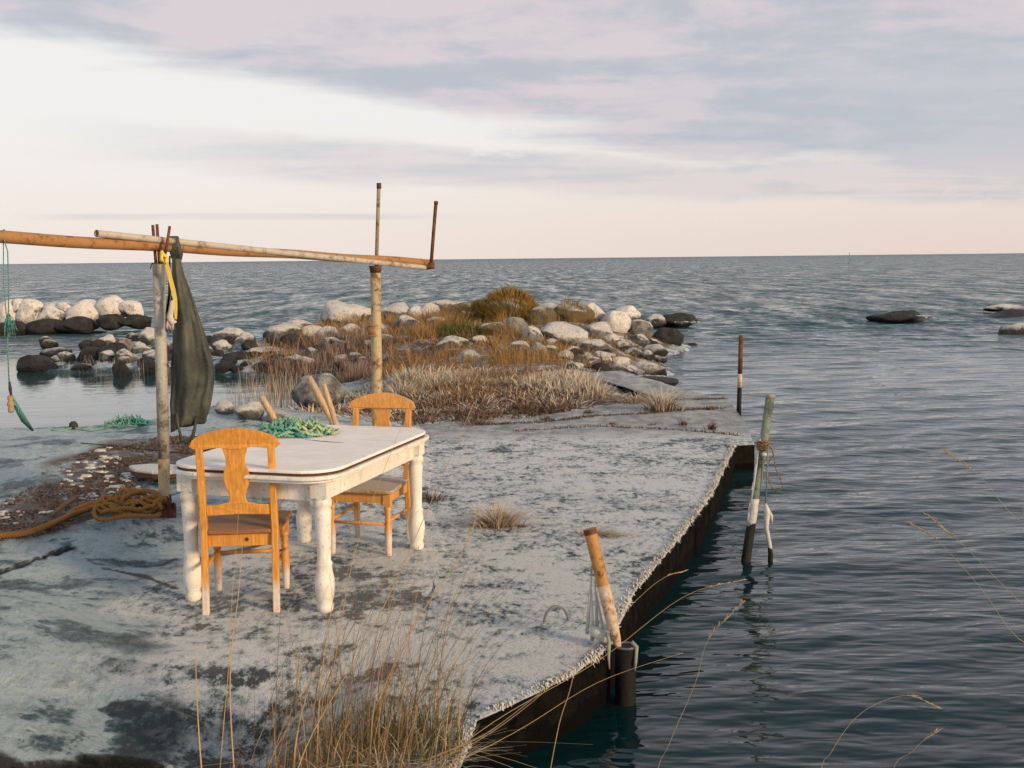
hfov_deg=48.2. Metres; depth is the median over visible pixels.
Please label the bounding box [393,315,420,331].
boulder
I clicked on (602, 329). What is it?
boulder
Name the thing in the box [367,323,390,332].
boulder
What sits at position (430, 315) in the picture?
scrub thicket
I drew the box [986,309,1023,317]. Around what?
boulder
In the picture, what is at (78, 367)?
boulder
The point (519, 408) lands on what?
dry grass
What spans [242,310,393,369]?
reed bank
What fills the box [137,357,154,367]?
boulder
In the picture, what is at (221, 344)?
boulder
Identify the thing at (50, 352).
boulder
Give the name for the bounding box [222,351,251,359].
boulder
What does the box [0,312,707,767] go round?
ground
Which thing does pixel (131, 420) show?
green net bundle
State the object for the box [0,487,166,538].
orange rope
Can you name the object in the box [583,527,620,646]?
leaning pipe
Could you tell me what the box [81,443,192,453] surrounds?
thin cable
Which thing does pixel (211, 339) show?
boulder
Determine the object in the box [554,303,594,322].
boulder
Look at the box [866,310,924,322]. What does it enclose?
boulder
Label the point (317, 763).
brown grass base
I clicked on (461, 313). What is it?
boulder
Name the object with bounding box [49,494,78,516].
driftwood
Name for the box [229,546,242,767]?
dry grass stalk
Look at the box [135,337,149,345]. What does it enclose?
boulder
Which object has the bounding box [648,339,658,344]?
boulder
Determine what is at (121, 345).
boulder
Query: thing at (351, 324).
boulder
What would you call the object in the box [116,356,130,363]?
boulder
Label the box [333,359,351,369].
boulder
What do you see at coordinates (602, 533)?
grass tuft
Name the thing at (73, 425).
net line
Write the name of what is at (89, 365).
boulder
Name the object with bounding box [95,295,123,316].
boulder
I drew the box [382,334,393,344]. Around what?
boulder
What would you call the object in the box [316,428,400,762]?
dry grass stalk
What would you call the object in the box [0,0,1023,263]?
sky
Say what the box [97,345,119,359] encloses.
boulder
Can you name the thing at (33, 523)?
seaweed
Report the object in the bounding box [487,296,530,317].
boulder
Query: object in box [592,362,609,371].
boulder
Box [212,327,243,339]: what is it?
boulder
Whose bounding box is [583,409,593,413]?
grass tuft
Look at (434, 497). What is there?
grass tuft
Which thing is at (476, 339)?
boulder
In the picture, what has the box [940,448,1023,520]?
dry grass stalk
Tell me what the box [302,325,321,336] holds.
boulder
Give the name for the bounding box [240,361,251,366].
boulder
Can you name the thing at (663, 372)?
boulder
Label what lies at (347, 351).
boulder
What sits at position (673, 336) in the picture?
boulder
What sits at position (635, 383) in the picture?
flat rock
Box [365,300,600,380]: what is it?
brown scrub
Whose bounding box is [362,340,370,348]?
boulder
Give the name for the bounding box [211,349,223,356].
boulder
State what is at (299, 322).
boulder
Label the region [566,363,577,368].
boulder
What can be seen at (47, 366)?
boulder
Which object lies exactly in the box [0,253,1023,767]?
sea
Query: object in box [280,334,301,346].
boulder
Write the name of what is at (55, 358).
boulder
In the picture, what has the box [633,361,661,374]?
boulder
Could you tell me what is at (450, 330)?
mossy cover
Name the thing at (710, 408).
grass tuft
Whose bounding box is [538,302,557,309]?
boulder
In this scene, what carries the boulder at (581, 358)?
on the ground at (112, 640)
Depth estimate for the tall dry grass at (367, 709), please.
4.26 m
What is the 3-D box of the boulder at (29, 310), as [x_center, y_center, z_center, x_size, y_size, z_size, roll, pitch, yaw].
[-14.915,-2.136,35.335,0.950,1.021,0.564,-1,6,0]
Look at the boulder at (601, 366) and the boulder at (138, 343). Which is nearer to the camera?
the boulder at (601, 366)
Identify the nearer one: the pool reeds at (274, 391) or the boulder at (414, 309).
the pool reeds at (274, 391)
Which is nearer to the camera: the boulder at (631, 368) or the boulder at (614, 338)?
the boulder at (631, 368)
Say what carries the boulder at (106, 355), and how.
on the ground at (112, 640)
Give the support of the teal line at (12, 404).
hanging from the wooden beam
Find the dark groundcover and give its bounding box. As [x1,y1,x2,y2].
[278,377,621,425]
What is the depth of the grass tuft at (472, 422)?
12.95 m
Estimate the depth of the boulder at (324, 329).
23.55 m
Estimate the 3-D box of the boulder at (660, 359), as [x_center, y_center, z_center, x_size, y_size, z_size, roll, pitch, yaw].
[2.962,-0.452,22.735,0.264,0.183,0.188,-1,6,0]
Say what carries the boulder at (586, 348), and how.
on the ground at (112, 640)
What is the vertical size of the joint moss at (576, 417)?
0.052 m
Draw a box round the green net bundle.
[100,414,149,427]
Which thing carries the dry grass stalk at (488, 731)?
on the frosted grass base at (418, 763)
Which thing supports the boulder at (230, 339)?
on the ground at (112, 640)
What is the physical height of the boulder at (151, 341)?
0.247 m
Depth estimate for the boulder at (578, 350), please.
19.75 m
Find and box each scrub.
[267,309,669,380]
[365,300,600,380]
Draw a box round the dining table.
[172,425,428,612]
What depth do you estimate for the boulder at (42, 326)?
34.19 m
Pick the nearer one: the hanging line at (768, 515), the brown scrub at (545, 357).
the hanging line at (768, 515)
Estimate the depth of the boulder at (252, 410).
12.40 m
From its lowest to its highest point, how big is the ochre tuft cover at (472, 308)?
0.622 m
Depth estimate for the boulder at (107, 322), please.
34.15 m
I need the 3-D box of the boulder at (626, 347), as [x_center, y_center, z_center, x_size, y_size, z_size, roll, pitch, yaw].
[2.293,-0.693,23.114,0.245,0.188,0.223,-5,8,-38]
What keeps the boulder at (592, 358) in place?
on the ground at (112, 640)
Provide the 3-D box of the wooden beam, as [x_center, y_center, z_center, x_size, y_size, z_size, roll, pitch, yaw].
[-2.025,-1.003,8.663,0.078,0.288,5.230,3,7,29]
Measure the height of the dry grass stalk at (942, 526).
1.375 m
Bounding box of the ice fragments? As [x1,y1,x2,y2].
[0,435,196,523]
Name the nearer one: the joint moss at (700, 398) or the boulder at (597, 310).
the joint moss at (700, 398)
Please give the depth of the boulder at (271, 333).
23.76 m
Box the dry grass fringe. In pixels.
[259,560,388,767]
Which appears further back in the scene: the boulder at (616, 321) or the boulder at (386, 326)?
the boulder at (616, 321)
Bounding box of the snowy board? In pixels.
[129,464,176,478]
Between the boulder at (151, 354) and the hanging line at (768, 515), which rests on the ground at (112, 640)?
the boulder at (151, 354)
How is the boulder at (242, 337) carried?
on the ground at (112, 640)
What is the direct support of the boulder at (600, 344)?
on the ground at (112, 640)
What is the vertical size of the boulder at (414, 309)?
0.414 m
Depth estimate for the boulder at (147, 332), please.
25.71 m
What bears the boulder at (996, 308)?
on the sea
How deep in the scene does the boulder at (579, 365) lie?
17.96 m
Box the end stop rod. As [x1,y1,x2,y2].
[426,201,437,269]
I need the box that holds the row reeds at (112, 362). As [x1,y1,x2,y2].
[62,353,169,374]
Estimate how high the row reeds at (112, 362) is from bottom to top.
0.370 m
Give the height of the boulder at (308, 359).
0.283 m
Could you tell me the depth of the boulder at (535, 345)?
19.73 m
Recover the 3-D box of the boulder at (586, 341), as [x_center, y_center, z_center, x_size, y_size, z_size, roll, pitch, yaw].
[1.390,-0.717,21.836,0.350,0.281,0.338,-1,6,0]
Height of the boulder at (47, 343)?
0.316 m
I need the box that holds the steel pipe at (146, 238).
[94,230,426,269]
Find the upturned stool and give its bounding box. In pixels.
[259,376,338,424]
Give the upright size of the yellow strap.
0.471 m
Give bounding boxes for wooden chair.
[189,428,291,614]
[330,392,415,555]
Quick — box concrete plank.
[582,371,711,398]
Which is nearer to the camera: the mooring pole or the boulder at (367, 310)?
the mooring pole
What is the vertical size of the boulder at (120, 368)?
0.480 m
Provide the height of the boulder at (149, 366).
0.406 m
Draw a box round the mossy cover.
[429,318,491,338]
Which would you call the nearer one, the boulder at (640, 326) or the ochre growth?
the ochre growth
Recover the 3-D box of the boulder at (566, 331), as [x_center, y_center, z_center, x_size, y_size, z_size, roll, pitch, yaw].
[0.996,-0.914,22.441,0.955,0.628,0.831,-7,9,-44]
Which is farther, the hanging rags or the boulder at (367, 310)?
the boulder at (367, 310)
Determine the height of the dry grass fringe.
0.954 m
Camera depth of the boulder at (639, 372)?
19.50 m
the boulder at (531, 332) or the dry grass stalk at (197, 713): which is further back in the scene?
the boulder at (531, 332)
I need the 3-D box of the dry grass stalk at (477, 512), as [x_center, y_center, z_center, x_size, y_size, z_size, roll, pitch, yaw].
[-0.375,1.002,4.283,0.554,1.064,0.040,-2,6,-14]
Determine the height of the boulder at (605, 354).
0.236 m
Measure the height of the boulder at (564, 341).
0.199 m
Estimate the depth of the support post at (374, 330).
10.17 m
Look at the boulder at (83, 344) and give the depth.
27.96 m
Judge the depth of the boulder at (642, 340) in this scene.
24.84 m
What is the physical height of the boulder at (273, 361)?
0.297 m
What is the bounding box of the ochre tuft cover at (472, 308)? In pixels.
[451,299,482,321]
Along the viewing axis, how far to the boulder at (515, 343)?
20.16 m
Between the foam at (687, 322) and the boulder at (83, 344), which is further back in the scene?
the foam at (687, 322)
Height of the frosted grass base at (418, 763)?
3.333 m
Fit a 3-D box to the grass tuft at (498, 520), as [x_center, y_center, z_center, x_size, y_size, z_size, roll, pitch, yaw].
[-0.209,0.911,8.017,1.384,0.240,0.781,-1,6,0]
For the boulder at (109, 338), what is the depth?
25.06 m
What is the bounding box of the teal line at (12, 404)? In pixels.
[1,229,33,430]
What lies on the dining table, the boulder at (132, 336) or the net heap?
the net heap
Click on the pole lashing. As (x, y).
(763, 444)
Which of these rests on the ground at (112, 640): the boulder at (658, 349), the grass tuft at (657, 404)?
the boulder at (658, 349)
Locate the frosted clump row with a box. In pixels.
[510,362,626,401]
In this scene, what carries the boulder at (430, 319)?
on the ground at (112, 640)
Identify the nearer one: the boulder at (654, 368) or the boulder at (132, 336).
the boulder at (654, 368)
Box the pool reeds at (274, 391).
[226,369,297,408]
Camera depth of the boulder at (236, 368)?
21.66 m
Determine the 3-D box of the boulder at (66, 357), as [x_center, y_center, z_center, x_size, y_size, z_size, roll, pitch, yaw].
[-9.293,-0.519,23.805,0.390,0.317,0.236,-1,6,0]
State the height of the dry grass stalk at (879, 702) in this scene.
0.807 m
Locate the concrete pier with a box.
[328,396,754,767]
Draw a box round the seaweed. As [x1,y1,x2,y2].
[0,434,214,540]
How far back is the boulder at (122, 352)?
22.96 m
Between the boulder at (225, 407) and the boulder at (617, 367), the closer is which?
the boulder at (225, 407)
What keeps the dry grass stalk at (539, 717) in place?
on the concrete pier
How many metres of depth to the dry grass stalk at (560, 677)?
4.20 m
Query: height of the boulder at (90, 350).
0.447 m
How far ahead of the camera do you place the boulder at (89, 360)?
22.90 m
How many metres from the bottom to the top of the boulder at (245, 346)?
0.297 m
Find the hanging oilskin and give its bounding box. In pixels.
[169,236,214,444]
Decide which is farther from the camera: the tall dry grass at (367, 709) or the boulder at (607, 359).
the boulder at (607, 359)
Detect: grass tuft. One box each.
[422,489,452,501]
[429,499,571,529]
[444,418,497,426]
[563,525,642,538]
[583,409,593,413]
[603,385,709,411]
[612,390,663,403]
[677,419,686,425]
[702,419,718,429]
[705,404,715,409]
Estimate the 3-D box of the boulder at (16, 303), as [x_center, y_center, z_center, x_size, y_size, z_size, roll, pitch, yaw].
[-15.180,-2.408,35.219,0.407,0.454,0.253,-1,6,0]
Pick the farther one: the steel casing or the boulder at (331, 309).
the boulder at (331, 309)
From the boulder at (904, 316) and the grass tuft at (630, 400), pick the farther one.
the boulder at (904, 316)
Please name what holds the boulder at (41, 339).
on the ground at (112, 640)
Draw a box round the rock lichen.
[553,297,584,321]
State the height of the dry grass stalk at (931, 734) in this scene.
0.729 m
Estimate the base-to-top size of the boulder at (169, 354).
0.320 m
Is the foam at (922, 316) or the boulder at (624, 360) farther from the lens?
the foam at (922, 316)
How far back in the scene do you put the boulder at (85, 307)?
35.12 m
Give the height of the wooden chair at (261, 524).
1.009 m
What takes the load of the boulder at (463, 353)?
on the ground at (112, 640)
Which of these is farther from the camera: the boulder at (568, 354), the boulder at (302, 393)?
the boulder at (568, 354)
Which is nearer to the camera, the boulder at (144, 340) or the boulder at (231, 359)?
the boulder at (231, 359)
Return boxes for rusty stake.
[736,335,742,415]
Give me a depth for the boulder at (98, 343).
24.52 m
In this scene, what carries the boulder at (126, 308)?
on the boulder at (109, 304)
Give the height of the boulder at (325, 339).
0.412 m
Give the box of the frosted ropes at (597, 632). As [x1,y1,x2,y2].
[585,566,638,670]
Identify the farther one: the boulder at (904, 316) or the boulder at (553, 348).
the boulder at (904, 316)
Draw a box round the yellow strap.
[159,250,177,318]
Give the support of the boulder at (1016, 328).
in the sea
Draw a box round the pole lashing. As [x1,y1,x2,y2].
[756,440,782,491]
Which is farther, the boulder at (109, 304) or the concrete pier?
the boulder at (109, 304)
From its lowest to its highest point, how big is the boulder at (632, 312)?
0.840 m
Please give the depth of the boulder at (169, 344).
23.52 m
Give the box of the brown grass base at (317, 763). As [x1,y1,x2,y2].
[228,731,457,767]
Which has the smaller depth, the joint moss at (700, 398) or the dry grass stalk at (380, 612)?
the dry grass stalk at (380, 612)
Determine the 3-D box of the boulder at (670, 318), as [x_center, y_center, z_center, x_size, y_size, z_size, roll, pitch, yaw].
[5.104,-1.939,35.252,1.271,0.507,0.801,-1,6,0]
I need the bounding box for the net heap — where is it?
[257,416,339,437]
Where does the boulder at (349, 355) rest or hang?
on the ground at (112, 640)
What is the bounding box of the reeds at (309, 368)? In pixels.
[238,319,402,382]
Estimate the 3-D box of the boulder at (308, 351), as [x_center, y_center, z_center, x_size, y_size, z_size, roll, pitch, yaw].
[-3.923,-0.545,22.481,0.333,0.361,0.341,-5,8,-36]
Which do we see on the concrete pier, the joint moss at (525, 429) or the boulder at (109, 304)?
the joint moss at (525, 429)
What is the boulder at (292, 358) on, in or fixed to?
on the ground at (112, 640)
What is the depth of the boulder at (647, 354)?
22.92 m
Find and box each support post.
[150,224,176,517]
[367,183,381,425]
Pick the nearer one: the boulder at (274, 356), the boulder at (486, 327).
the boulder at (274, 356)
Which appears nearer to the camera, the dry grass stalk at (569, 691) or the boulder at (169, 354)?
the dry grass stalk at (569, 691)
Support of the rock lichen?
on the boulder at (588, 312)
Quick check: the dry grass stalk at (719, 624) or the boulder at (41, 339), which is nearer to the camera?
the dry grass stalk at (719, 624)
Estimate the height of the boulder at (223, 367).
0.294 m
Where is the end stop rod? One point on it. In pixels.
(431, 265)
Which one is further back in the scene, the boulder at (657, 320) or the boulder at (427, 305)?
the boulder at (657, 320)
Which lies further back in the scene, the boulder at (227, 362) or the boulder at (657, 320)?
the boulder at (657, 320)
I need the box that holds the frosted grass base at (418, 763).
[260,713,517,767]
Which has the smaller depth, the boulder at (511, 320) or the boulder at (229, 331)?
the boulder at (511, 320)
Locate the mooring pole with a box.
[741,394,774,562]
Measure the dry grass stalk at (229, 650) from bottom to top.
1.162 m
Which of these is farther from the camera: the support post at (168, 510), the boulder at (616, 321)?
the boulder at (616, 321)
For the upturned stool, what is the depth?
8.78 m
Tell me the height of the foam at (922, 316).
0.055 m
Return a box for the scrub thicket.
[381,297,551,342]
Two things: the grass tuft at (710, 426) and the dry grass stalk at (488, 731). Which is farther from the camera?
the grass tuft at (710, 426)
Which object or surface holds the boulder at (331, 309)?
on the ground at (112, 640)
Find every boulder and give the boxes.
[0,299,16,321]
[0,320,25,335]
[12,298,22,312]
[16,299,43,323]
[16,355,58,371]
[25,318,63,334]
[36,303,65,320]
[38,336,53,344]
[38,361,55,370]
[39,347,71,356]
[40,339,58,348]
[50,355,60,362]
[55,302,69,311]
[55,316,94,333]
[57,351,75,362]
[65,299,99,329]
[71,363,88,370]
[78,340,91,348]
[78,346,99,362]
[81,358,96,365]
[81,363,91,369]
[90,339,106,347]
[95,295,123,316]
[96,314,123,330]
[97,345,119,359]
[98,334,115,344]
[99,350,114,361]
[108,342,126,348]
[112,360,132,376]
[114,349,134,361]
[116,338,133,351]
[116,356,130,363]
[117,315,151,328]
[118,300,143,316]
[125,332,138,340]
[131,345,149,353]
[133,341,145,346]
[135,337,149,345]
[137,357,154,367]
[138,327,154,338]
[140,359,155,373]
[142,349,153,356]
[146,350,154,358]
[147,338,154,345]
[167,342,171,351]
[167,351,171,360]
[206,335,217,343]
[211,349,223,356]
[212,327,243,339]
[212,339,231,349]
[214,362,234,373]
[214,400,233,414]
[219,360,235,365]
[220,356,236,363]
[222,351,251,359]
[223,336,235,344]
[231,365,243,371]
[232,401,263,418]
[234,332,255,343]
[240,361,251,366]
[241,339,257,349]
[247,346,282,354]
[251,361,268,371]
[263,323,302,342]
[266,409,289,422]
[267,354,284,361]
[268,359,285,366]
[270,339,288,348]
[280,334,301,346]
[284,354,299,363]
[286,319,311,326]
[291,373,345,409]
[295,356,314,366]
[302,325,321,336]
[302,347,322,359]
[312,337,346,350]
[314,326,339,340]
[320,300,363,324]
[333,354,346,362]
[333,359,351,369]
[338,323,359,332]
[340,349,351,354]
[346,352,361,360]
[349,304,370,320]
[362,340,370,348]
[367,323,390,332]
[381,302,409,320]
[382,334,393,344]
[382,357,394,366]
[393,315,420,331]
[408,306,421,317]
[421,303,439,318]
[424,316,447,327]
[429,300,464,312]
[435,335,468,348]
[455,311,477,323]
[459,349,480,362]
[471,335,486,342]
[475,322,505,335]
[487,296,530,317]
[504,317,527,334]
[509,341,529,353]
[522,326,543,342]
[525,342,547,356]
[526,306,556,324]
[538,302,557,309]
[540,321,587,343]
[546,345,556,351]
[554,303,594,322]
[554,340,567,346]
[556,350,573,358]
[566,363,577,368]
[570,348,583,355]
[572,355,586,363]
[573,362,583,369]
[576,339,591,347]
[579,346,590,352]
[584,321,612,338]
[587,303,604,318]
[587,356,600,364]
[589,339,613,352]
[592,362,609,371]
[593,351,614,357]
[600,310,630,332]
[602,333,620,345]
[602,357,611,362]
[609,364,627,371]
[613,356,630,365]
[615,305,640,319]
[615,341,630,349]
[620,345,630,351]
[625,348,641,357]
[625,365,637,372]
[627,319,652,338]
[631,334,649,346]
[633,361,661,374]
[634,369,644,374]
[639,350,653,359]
[641,344,668,356]
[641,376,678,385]
[645,314,666,327]
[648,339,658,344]
[652,327,683,345]
[654,357,666,363]
[659,367,666,375]
[662,313,697,326]
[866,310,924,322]
[983,304,1023,311]
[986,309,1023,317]
[997,323,1023,334]
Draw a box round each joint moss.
[474,405,724,425]
[514,424,743,435]
[585,396,725,403]
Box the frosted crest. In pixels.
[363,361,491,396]
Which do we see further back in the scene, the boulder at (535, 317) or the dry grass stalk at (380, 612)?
the boulder at (535, 317)
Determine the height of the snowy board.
0.092 m
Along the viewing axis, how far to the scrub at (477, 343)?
21.96 m
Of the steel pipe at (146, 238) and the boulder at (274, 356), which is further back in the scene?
the boulder at (274, 356)
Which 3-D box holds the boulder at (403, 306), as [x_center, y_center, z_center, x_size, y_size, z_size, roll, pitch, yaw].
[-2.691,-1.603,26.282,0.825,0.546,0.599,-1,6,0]
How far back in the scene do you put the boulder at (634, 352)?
22.91 m
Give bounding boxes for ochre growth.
[475,285,540,321]
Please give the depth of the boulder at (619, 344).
23.08 m
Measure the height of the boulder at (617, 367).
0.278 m
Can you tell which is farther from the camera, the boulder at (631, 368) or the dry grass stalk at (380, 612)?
the boulder at (631, 368)
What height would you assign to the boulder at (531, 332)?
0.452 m
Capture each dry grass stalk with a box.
[195,642,201,767]
[220,478,241,767]
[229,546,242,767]
[298,403,473,767]
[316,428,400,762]
[356,507,481,755]
[413,569,688,767]
[427,674,562,759]
[433,579,747,766]
[445,653,680,767]
[550,590,588,767]
[658,600,745,767]
[821,695,941,767]
[894,728,941,766]
[906,520,1023,641]
[923,512,1023,604]
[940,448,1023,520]
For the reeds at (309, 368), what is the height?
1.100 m
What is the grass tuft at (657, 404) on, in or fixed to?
on the concrete pier
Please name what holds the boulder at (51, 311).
in the sea
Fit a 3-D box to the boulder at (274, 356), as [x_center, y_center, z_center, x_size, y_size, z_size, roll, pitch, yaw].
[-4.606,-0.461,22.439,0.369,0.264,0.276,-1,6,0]
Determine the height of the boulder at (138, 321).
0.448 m
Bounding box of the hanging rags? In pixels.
[165,256,176,331]
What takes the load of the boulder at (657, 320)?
on the ground at (112, 640)
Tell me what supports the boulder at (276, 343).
on the ground at (112, 640)
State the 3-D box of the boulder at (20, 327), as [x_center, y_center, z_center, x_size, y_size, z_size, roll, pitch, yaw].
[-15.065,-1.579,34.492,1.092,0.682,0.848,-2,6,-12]
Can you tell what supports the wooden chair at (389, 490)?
on the ground at (112, 640)
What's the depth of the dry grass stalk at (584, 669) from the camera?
4.19 m
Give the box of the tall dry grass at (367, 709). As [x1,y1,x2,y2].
[219,548,571,767]
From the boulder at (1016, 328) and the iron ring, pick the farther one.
the boulder at (1016, 328)
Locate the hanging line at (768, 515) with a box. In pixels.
[764,445,772,560]
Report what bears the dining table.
on the ground at (112, 640)
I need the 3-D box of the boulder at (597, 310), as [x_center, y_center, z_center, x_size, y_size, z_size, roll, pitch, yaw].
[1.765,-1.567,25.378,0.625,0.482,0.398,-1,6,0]
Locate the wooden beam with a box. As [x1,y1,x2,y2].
[0,230,434,264]
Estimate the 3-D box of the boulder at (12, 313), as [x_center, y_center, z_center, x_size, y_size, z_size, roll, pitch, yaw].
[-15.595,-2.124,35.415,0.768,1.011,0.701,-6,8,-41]
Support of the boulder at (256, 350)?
on the ground at (112, 640)
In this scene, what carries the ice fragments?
on the ground at (112, 640)
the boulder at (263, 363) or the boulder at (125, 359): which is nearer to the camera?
the boulder at (263, 363)
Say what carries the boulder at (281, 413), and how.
on the ground at (112, 640)
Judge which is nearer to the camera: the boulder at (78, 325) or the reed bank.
the reed bank
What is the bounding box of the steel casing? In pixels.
[615,641,635,706]
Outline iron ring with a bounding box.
[543,605,569,621]
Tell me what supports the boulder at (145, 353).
on the ground at (112, 640)
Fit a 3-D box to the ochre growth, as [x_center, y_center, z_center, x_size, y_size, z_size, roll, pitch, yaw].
[-0.058,-1.688,24.479,1.457,0.903,1.346,-1,6,0]
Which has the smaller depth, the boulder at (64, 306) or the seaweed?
the seaweed
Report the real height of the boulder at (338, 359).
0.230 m
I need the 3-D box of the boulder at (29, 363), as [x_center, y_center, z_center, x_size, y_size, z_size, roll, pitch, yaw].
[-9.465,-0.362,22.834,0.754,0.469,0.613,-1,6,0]
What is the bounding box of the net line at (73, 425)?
[51,421,112,430]
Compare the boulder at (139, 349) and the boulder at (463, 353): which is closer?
the boulder at (463, 353)
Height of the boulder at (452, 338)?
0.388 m
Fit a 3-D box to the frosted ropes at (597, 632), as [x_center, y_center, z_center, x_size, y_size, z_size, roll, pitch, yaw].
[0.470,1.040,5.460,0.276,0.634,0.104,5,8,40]
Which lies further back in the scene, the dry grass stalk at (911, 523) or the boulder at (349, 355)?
the boulder at (349, 355)
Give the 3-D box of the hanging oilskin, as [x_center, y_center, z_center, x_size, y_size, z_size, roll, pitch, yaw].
[-2.266,-0.310,8.073,0.324,1.462,0.215,-1,6,0]
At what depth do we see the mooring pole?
7.94 m
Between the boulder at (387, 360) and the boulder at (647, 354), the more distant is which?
the boulder at (647, 354)
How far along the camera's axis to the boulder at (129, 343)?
23.97 m
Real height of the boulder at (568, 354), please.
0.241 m
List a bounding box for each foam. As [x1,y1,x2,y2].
[673,321,701,322]
[915,315,932,317]
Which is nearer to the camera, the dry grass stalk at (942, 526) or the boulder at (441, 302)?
the dry grass stalk at (942, 526)

